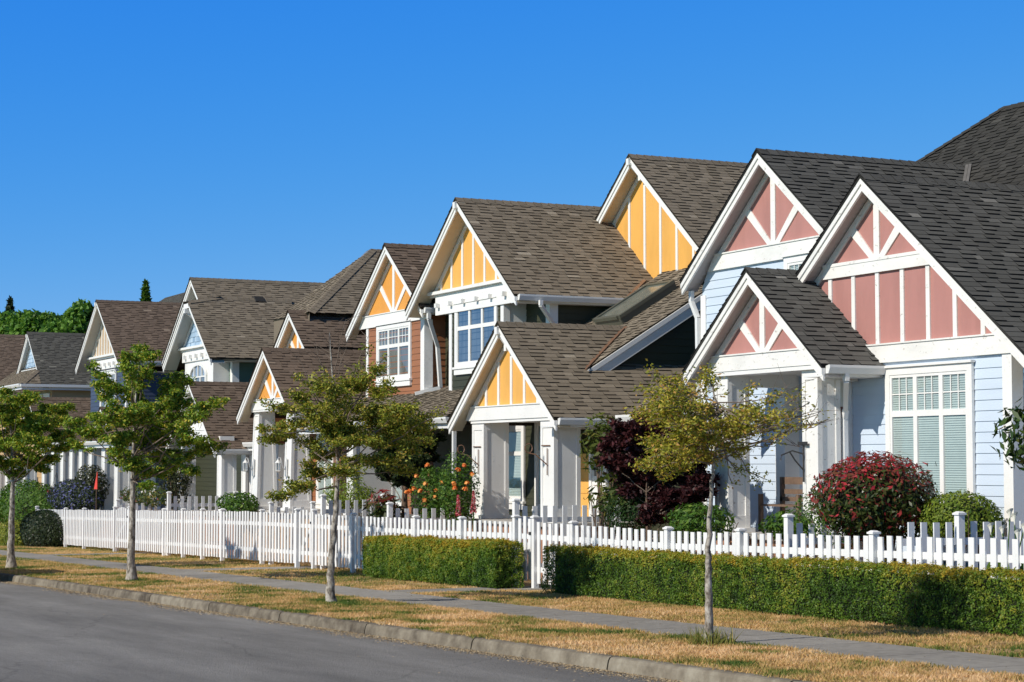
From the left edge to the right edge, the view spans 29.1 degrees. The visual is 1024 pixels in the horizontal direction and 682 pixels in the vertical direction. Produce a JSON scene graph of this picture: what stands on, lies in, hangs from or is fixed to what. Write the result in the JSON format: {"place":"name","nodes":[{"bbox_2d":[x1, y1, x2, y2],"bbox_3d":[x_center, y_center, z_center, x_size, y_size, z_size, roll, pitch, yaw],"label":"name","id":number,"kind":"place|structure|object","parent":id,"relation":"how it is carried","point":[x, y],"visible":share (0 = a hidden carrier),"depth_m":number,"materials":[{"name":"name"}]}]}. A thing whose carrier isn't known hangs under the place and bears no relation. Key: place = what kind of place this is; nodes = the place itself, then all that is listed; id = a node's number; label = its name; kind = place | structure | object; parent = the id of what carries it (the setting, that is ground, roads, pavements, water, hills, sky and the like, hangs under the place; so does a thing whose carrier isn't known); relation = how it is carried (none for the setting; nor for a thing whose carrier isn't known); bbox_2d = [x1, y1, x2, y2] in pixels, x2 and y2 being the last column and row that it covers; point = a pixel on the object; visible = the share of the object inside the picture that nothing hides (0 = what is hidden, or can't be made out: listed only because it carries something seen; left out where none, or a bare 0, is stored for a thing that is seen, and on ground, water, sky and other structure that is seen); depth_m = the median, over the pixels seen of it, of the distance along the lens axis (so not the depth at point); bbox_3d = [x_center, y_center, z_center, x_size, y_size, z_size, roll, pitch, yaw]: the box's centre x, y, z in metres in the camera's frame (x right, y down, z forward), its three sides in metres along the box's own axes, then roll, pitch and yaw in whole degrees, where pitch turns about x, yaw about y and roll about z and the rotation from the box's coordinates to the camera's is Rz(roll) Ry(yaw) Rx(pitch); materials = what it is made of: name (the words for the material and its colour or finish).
{"place":"outdoors","nodes":[
{"label":"outdoors","id":0,"kind":"place"},
{"bbox_2d":[44,552,194,555],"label":"path","id":1,"kind":"structure","parent":0,"point":[103,553],"depth_m":57.66,"materials":[{"name":"concrete"}]},
{"bbox_2d":[185,565,372,570],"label":"path","id":2,"kind":"structure","parent":0,"point":[259,568],"depth_m":44.60,"materials":[{"name":"concrete"}]},
{"bbox_2d":[0,581,674,681],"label":"road","id":3,"kind":"structure","parent":0,"point":[54,636],"depth_m":21.87,"materials":[{"name":"grey asphalt"}]},
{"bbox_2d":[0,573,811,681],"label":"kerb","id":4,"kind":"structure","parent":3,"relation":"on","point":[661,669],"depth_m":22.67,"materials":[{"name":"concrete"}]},
{"bbox_2d":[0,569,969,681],"bbox_3d":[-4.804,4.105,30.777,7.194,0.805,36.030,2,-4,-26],"label":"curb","id":5,"kind":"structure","parent":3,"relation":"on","point":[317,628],"depth_m":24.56,"materials":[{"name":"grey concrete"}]},
{"bbox_2d":[384,585,554,592],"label":"path","id":6,"kind":"structure","parent":0,"point":[464,589],"depth_m":33.74,"materials":[{"name":"concrete"}]},
{"bbox_2d":[0,550,1023,675],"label":"pavement","id":7,"kind":"structure","parent":0,"point":[977,661],"depth_m":24.49,"materials":[{"name":"concrete"}]},
{"bbox_2d":[0,0,1023,314],"label":"sky","id":8,"kind":"structure","parent":0,"point":[166,143],"materials":[{"name":"blue"}]},
{"bbox_2d":[0,545,1023,681],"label":"verge","id":9,"kind":"structure","parent":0,"point":[527,583],"depth_m":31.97,"materials":[{"name":"brown plant"}]},
{"bbox_2d":[0,520,27,545],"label":"shrub","id":10,"kind":"object","parent":9,"relation":"on","point":[3,533],"visible":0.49,"depth_m":68.76,"materials":[{"name":"green plant"}]},
{"bbox_2d":[0,478,60,524],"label":"shrub","id":11,"kind":"object","parent":9,"relation":"on","point":[28,498],"visible":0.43,"depth_m":75.71,"materials":[{"name":"green plant"}]},
{"bbox_2d":[16,506,70,546],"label":"shrub","id":12,"kind":"object","parent":9,"relation":"on","point":[43,529],"visible":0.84,"depth_m":66.46,"materials":[{"name":"green plant"}]},
{"bbox_2d":[0,385,90,567],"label":"street tree","id":13,"kind":"object","parent":9,"relation":"on","point":[31,428],"visible":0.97,"depth_m":45.75,"materials":[{"name":"green plant"}]},
{"bbox_2d":[41,479,104,532],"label":"shrub","id":14,"kind":"object","parent":9,"relation":"on","point":[58,497],"visible":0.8,"depth_m":68.58,"materials":[{"name":"blue plant"}]},
{"bbox_2d":[35,506,117,551],"bbox_3d":[-14.447,6.173,64.933,0.130,1.681,11.091,2,-4,-26],"label":"picket fence","id":15,"kind":"object","parent":9,"relation":"on","point":[83,520],"visible":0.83,"depth_m":62.95,"materials":[{"name":"paint"}]},
{"bbox_2d":[74,463,109,544],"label":"shrub","id":16,"kind":"object","parent":9,"relation":"on","point":[91,475],"visible":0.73,"depth_m":68.76,"materials":[{"name":"green plant"}]},
{"bbox_2d":[94,470,97,541],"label":"pennant","id":17,"kind":"object","parent":9,"relation":"on","point":[96,483],"visible":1,"depth_m":65.09,"materials":[{"name":"brown fabric"}]},
{"bbox_2d":[115,499,166,550],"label":"picket fence","id":18,"kind":"object","parent":9,"relation":"on","point":[123,505],"visible":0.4,"depth_m":60.42,"materials":[{"name":"paint"}]},
{"bbox_2d":[59,341,230,579],"bbox_3d":[-7.211,2.361,38.743,3.360,4.809,3.328,0,-4,-8],"label":"street tree","id":19,"kind":"object","parent":9,"relation":"on","point":[139,411],"visible":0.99,"depth_m":38.61,"materials":[{"name":"green plant"}]},
{"bbox_2d":[119,486,172,523],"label":"shrub","id":20,"kind":"object","parent":9,"relation":"on","point":[150,498],"visible":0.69,"depth_m":60.43,"materials":[{"name":"green plant"}]},
{"bbox_2d":[155,446,194,517],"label":"shrub","id":21,"kind":"object","parent":9,"relation":"on","point":[176,477],"visible":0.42,"depth_m":60.41,"materials":[{"name":"green plant"}]},
{"bbox_2d":[166,491,237,555],"bbox_3d":[-8.699,5.177,55.492,2.080,1.902,0.130,2,-4,-26],"label":"picket fence","id":22,"kind":"object","parent":9,"relation":"on","point":[195,504],"visible":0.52,"depth_m":55.35,"materials":[{"name":"paint"}]},
{"bbox_2d":[127,506,300,566],"bbox_3d":[-8.117,5.104,51.794,0.130,1.727,14.953,2,-4,-26],"label":"picket fence","id":23,"kind":"object","parent":9,"relation":"on","point":[151,535],"visible":0.89,"depth_m":50.55,"materials":[{"name":"paint"}]},
{"bbox_2d":[115,507,127,547],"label":"garden gate","id":24,"kind":"structure","parent":23,"relation":"attached to","point":[121,529],"depth_m":59.21,"materials":[{"name":"paint"}]},
{"bbox_2d":[216,491,260,556],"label":"bush","id":25,"kind":"object","parent":9,"relation":"on","point":[236,504],"visible":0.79,"depth_m":53.19,"materials":[{"name":"green plant"}]},
{"bbox_2d":[268,501,315,564],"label":"picket fence","id":26,"kind":"object","parent":9,"relation":"on","point":[271,509],"visible":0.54,"depth_m":47.26,"materials":[{"name":"paint"}]},
{"bbox_2d":[323,478,375,550],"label":"bush","id":27,"kind":"object","parent":9,"relation":"on","point":[330,496],"visible":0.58,"depth_m":46.40,"materials":[{"name":"green plant"}]},
{"bbox_2d":[253,309,449,601],"bbox_3d":[-2.450,1.729,29.834,3.002,4.602,2.717,0,-4,2],"label":"street tree","id":28,"kind":"object","parent":9,"relation":"on","point":[384,426],"visible":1,"depth_m":29.50,"materials":[{"name":"green plant"}]},
{"bbox_2d":[320,494,386,569],"bbox_3d":[-3.551,4.316,44.227,1.580,1.775,0.130,2,-4,-26],"label":"picket fence","id":29,"kind":"object","parent":9,"relation":"on","point":[324,510],"visible":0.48,"depth_m":44.15,"materials":[{"name":"paint"}]},
{"bbox_2d":[362,489,403,533],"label":"shrub","id":30,"kind":"object","parent":9,"relation":"on","point":[380,511],"visible":0.58,"depth_m":42.43,"materials":[{"name":"red plant"}]},
{"bbox_2d":[371,416,447,533],"bbox_3d":[-2.320,3.282,43.045,1.815,3.556,2.138,-1,-4,10],"label":"tree","id":31,"kind":"object","parent":9,"relation":"on","point":[397,480],"visible":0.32,"depth_m":42.80,"materials":[{"name":"brown plant"}]},
{"bbox_2d":[311,509,520,585],"bbox_3d":[-2.180,4.135,39.468,0.130,1.557,10.514,2,-4,-26],"label":"picket fence","id":32,"kind":"object","parent":9,"relation":"on","point":[318,527],"visible":0.58,"depth_m":40.98,"materials":[{"name":"paint"}]},
{"bbox_2d":[299,510,311,561],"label":"garden gate","id":33,"kind":"structure","parent":32,"relation":"attached to","point":[302,551],"depth_m":44.68,"materials":[{"name":"paint"}]},
{"bbox_2d":[386,502,470,538],"bbox_3d":[-1.354,4.128,40.928,2.680,1.598,0.130,2,-4,-26],"label":"picket fence","id":34,"kind":"object","parent":9,"relation":"on","point":[390,511],"visible":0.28,"depth_m":40.64,"materials":[{"name":"paint"}]},
{"bbox_2d":[404,463,459,534],"bbox_3d":[-1.620,3.732,41.331,1.209,2.366,1.199,-1,-4,11],"label":"rose bush","id":35,"kind":"object","parent":9,"relation":"on","point":[424,498],"visible":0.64,"depth_m":41.08,"materials":[{"name":"green plant"}]},
{"bbox_2d":[361,533,525,587],"bbox_3d":[-1.403,4.069,36.755,0.742,1.009,6.363,2,-4,-26],"label":"hedge","id":36,"kind":"object","parent":9,"relation":"on","point":[488,562],"visible":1,"depth_m":35.81,"materials":[{"name":"green plant"}]},
{"bbox_2d":[455,495,460,519],"bbox_3d":[-1.062,3.834,38.759,0.148,1.641,0.135,2,-4,-26],"label":"lupin","id":37,"kind":"object","parent":9,"relation":"on","point":[459,508],"visible":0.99,"depth_m":38.78,"materials":[{"name":"pink plant"}]},
{"bbox_2d":[437,451,480,530],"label":"rose bush","id":38,"kind":"object","parent":9,"relation":"on","point":[463,482],"visible":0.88,"depth_m":40.13,"materials":[{"name":"green plant"}]},
{"bbox_2d":[470,490,476,538],"bbox_3d":[-0.745,3.743,38.118,0.136,1.717,0.138,2,-4,-26],"label":"lupin","id":39,"kind":"object","parent":9,"relation":"on","point":[472,502],"visible":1,"depth_m":38.13,"materials":[{"name":"pink plant"}]},
{"bbox_2d":[511,498,620,580],"bbox_3d":[0.992,3.653,35.484,2.180,1.657,0.130,2,-4,-26],"label":"picket fence","id":40,"kind":"object","parent":9,"relation":"on","point":[564,519],"visible":0.32,"depth_m":35.41,"materials":[{"name":"paint"}]},
{"bbox_2d":[578,412,622,545],"bbox_3d":[1.576,2.773,34.087,0.910,3.092,0.832,2,-4,-26],"label":"shrub","id":41,"kind":"object","parent":9,"relation":"on","point":[595,443],"visible":0.49,"depth_m":34.05,"materials":[{"name":"green plant"}]},
{"bbox_2d":[583,474,629,554],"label":"shrub","id":42,"kind":"object","parent":9,"relation":"on","point":[601,479],"visible":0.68,"depth_m":33.54,"materials":[{"name":"green plant"}]},
{"bbox_2d":[597,484,657,550],"bbox_3d":[2.008,3.326,33.382,1.102,1.874,1.131,2,-4,-26],"label":"bush","id":43,"kind":"object","parent":9,"relation":"on","point":[613,522],"visible":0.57,"depth_m":33.17,"materials":[{"name":"green plant"}]},
{"bbox_2d":[594,409,719,549],"bbox_3d":[2.418,2.646,32.974,2.100,3.165,2.589,0,-4,-1],"label":"burgundy tree","id":44,"kind":"object","parent":9,"relation":"on","point":[664,498],"visible":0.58,"depth_m":32.52,"materials":[{"name":"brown plant"}]},
{"bbox_2d":[360,153,954,577],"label":"house","id":45,"kind":"structure","parent":9,"relation":"on","point":[562,321],"depth_m":43.25,"materials":[{"name":"brown"}]},
{"bbox_2d":[452,296,497,374],"bbox_3d":[-0.849,-0.107,45.281,0.085,1.691,2.400,2,-4,-26],"label":"window","id":46,"kind":"structure","parent":45,"relation":"in","point":[465,366],"depth_m":45.54,"materials":[{"name":"white paint"}]},
{"bbox_2d":[509,426,525,509],"bbox_3d":[-0.012,2.754,43.449,0.085,1.891,1.300,2,-4,-26],"label":"window","id":47,"kind":"structure","parent":45,"relation":"in","point":[516,433],"depth_m":43.26,"materials":[{"name":"white paint"}]},
{"bbox_2d":[534,423,540,516],"bbox_3d":[0.681,2.690,42.008,0.085,2.141,1.000,2,-4,-26],"label":"window","id":48,"kind":"structure","parent":45,"relation":"in","point":[537,501],"depth_m":42.32,"materials":[{"name":"white paint"}]},
{"bbox_2d":[589,454,608,516],"bbox_3d":[1.733,2.703,39.818,0.080,1.750,0.750,2,-4,-26],"label":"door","id":49,"kind":"structure","parent":45,"relation":"in","point":[593,474],"depth_m":39.98,"materials":[{"name":"white paint"}]},
{"bbox_2d":[663,502,738,553],"bbox_3d":[2.949,3.311,31.116,1.125,1.544,1.338,2,-4,-26],"label":"bush","id":50,"kind":"object","parent":9,"relation":"on","point":[689,524],"visible":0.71,"depth_m":30.86,"materials":[{"name":"green plant"}]},
{"bbox_2d":[683,624,742,645],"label":"grass tuft","id":51,"kind":"object","parent":9,"relation":"on","point":[699,638],"visible":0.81,"depth_m":20.99,"materials":[{"name":"green plant"}]},
{"bbox_2d":[623,359,836,641],"bbox_3d":[2.340,1.746,21.054,2.312,3.121,2.189,0,-4,7],"label":"street tree","id":52,"kind":"object","parent":9,"relation":"on","point":[731,430],"visible":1,"depth_m":21.00,"materials":[{"name":"green plant"}]},
{"bbox_2d":[530,515,1023,587],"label":"picket fence","id":53,"kind":"object","parent":9,"relation":"on","point":[873,547],"visible":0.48,"depth_m":27.24,"materials":[{"name":"paint"}]},
{"bbox_2d":[518,516,530,579],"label":"garden gate","id":54,"kind":"structure","parent":53,"relation":"attached to","point":[524,536],"depth_m":34.42,"materials":[{"name":"paint"}]},
{"bbox_2d":[540,543,1023,635],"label":"hedge","id":55,"kind":"object","parent":9,"relation":"on","point":[968,598],"visible":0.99,"depth_m":25.43,"materials":[{"name":"green plant"}]},
{"bbox_2d":[758,506,815,557],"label":"bush","id":56,"kind":"object","parent":9,"relation":"on","point":[770,525],"visible":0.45,"depth_m":29.16,"materials":[{"name":"green plant"}]},
{"bbox_2d":[789,489,864,566],"bbox_3d":[4.452,2.919,27.799,1.273,1.771,1.443,2,-4,-26],"label":"bush","id":57,"kind":"object","parent":9,"relation":"on","point":[806,514],"visible":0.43,"depth_m":27.55,"materials":[{"name":"green plant"}]},
{"bbox_2d":[782,514,890,567],"bbox_3d":[4.567,3.121,27.596,1.780,1.427,0.130,2,-4,-26],"label":"picket fence","id":58,"kind":"object","parent":9,"relation":"on","point":[788,523],"visible":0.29,"depth_m":27.35,"materials":[{"name":"paint"}]},
{"bbox_2d":[679,102,1023,571],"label":"house","id":59,"kind":"structure","parent":9,"relation":"on","point":[883,298],"depth_m":30.34,"materials":[{"name":"grey"}]},
{"bbox_2d":[758,477,802,530],"bbox_3d":[4.579,2.690,32.435,0.490,0.900,1.200,2,-4,-26],"label":"bench","id":60,"kind":"object","parent":59,"relation":"on","point":[782,505],"visible":0.59,"depth_m":32.80,"materials":[{"name":"brown wood"}]},
{"bbox_2d":[781,251,808,269],"bbox_3d":[4.974,-0.715,32.615,0.085,1.571,1.800,2,-4,-26],"label":"window","id":61,"kind":"structure","parent":59,"relation":"in","point":[793,261],"depth_m":33.15,"materials":[{"name":"white paint"}]},
{"bbox_2d":[840,401,842,462],"bbox_3d":[5.562,2.072,32.725,0.050,2.170,1.000,2,-4,-26],"label":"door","id":62,"kind":"structure","parent":59,"relation":"in","point":[841,402],"depth_m":32.90,"materials":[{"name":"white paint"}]},
{"bbox_2d":[884,360,975,514],"bbox_3d":[6.080,1.490,28.853,0.085,2.341,2.120,2,-4,-26],"label":"window","id":63,"kind":"structure","parent":59,"relation":"in","point":[930,409],"depth_m":28.73,"materials":[{"name":"white glass"}]},
{"bbox_2d":[807,450,939,563],"bbox_3d":[5.015,2.650,27.551,2.008,2.263,1.899,2,-4,-26],"label":"bush","id":64,"kind":"object","parent":9,"relation":"on","point":[877,495],"visible":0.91,"depth_m":27.11,"materials":[{"name":"red plant"}]},
{"bbox_2d":[917,489,1004,564],"bbox_3d":[6.113,2.871,26.936,1.225,1.716,1.349,2,-4,-26],"label":"bush","id":65,"kind":"object","parent":9,"relation":"on","point":[970,506],"visible":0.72,"depth_m":26.70,"materials":[{"name":"green plant"}]},
{"bbox_2d":[903,511,1023,577],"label":"picket fence","id":66,"kind":"object","parent":9,"relation":"on","point":[959,524],"visible":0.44,"depth_m":25.41,"materials":[{"name":"paint"}]},
{"bbox_2d":[991,396,1023,470],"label":"shrub","id":67,"kind":"object","parent":9,"relation":"on","point":[1017,414],"visible":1,"depth_m":21.89,"materials":[{"name":"green plant"}]},
{"bbox_2d":[987,508,1023,578],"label":"calla lily","id":68,"kind":"object","parent":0,"point":[1010,514],"visible":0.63,"depth_m":23.89,"materials":[{"name":"beige plant"}]},
{"bbox_3d":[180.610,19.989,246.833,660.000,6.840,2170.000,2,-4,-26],"label":"ground","id":69,"kind":"structure","parent":0,"visible":0},
{"bbox_2d":[4,295,14,316],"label":"conifer","id":70,"kind":"object","parent":69,"relation":"on","point":[10,301],"visible":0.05,"depth_m":229.72,"materials":[{"name":"green plant"}]},
{"bbox_2d":[0,309,21,334],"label":"tree","id":71,"kind":"object","parent":69,"relation":"on","point":[5,326],"visible":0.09,"depth_m":188.91,"materials":[{"name":"green plant"}]},
{"bbox_2d":[0,334,43,456],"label":"house","id":72,"kind":"structure","parent":69,"relation":"on","point":[11,347],"depth_m":96.74,"materials":[{"name":"brown"}]},
{"bbox_2d":[6,308,63,334],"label":"tree","id":73,"kind":"object","parent":69,"relation":"on","point":[25,321],"visible":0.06,"depth_m":178.43,"materials":[{"name":"green plant"}]},
{"bbox_2d":[38,298,93,332],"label":"tree","id":74,"kind":"object","parent":69,"relation":"on","point":[76,317],"visible":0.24,"depth_m":173.71,"materials":[{"name":"green plant"}]},
{"bbox_2d":[0,332,184,523],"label":"house","id":75,"kind":"structure","parent":69,"relation":"on","point":[47,362],"depth_m":85.76,"materials":[{"name":"grey"}]},
{"bbox_2d":[41,299,184,545],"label":"house","id":76,"kind":"structure","parent":69,"relation":"on","point":[114,327],"depth_m":75.12,"materials":[{"name":"brown"}]},
{"bbox_2d":[100,369,116,406],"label":"window","id":77,"kind":"structure","parent":76,"relation":"in","point":[114,374],"depth_m":75.39,"materials":[{"name":"white paint"}]},
{"bbox_2d":[141,447,155,498],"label":"window","id":78,"kind":"structure","parent":76,"relation":"in","point":[152,478],"depth_m":70.14,"materials":[{"name":"white paint"}]},
{"bbox_2d":[139,279,151,301],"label":"conifer","id":79,"kind":"object","parent":69,"relation":"on","point":[145,295],"visible":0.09,"depth_m":149.78,"materials":[{"name":"green plant"}]},
{"bbox_2d":[159,292,184,302],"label":"house","id":80,"kind":"structure","parent":69,"relation":"on","point":[178,298],"depth_m":142.40,"materials":[{"name":"grey"}]},
{"bbox_2d":[161,277,322,554],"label":"house","id":81,"kind":"structure","parent":69,"relation":"on","point":[222,334],"depth_m":64.23,"materials":[{"name":"brown"}]},
{"bbox_2d":[189,363,206,381],"bbox_3d":[-10.385,1.529,65.073,0.085,1.622,2.000,2,-4,-26],"label":"window","id":82,"kind":"structure","parent":81,"relation":"in","point":[200,378],"depth_m":64.99,"materials":[{"name":"white paint"}]},
{"bbox_2d":[236,243,611,564],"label":"house","id":83,"kind":"structure","parent":69,"relation":"on","point":[378,285],"depth_m":51.93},
{"bbox_2d":[315,433,333,508],"bbox_3d":[-5.139,3.439,54.055,0.085,2.341,1.400,2,-4,-26],"label":"window","id":84,"kind":"structure","parent":83,"relation":"in","point":[322,484],"depth_m":54.25,"materials":[{"name":"white paint"}]},
{"bbox_2d":[374,319,411,387],"bbox_3d":[-3.003,0.341,49.746,0.085,1.631,2.350,2,-4,-26],"label":"window","id":85,"kind":"structure","parent":83,"relation":"in","point":[404,379],"depth_m":49.60,"materials":[{"name":"white paint"}]},
{"bbox_2d":[395,486,401,505],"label":"window","id":86,"kind":"structure","parent":83,"relation":"in","point":[398,489],"depth_m":49.28,"materials":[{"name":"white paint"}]}
]}

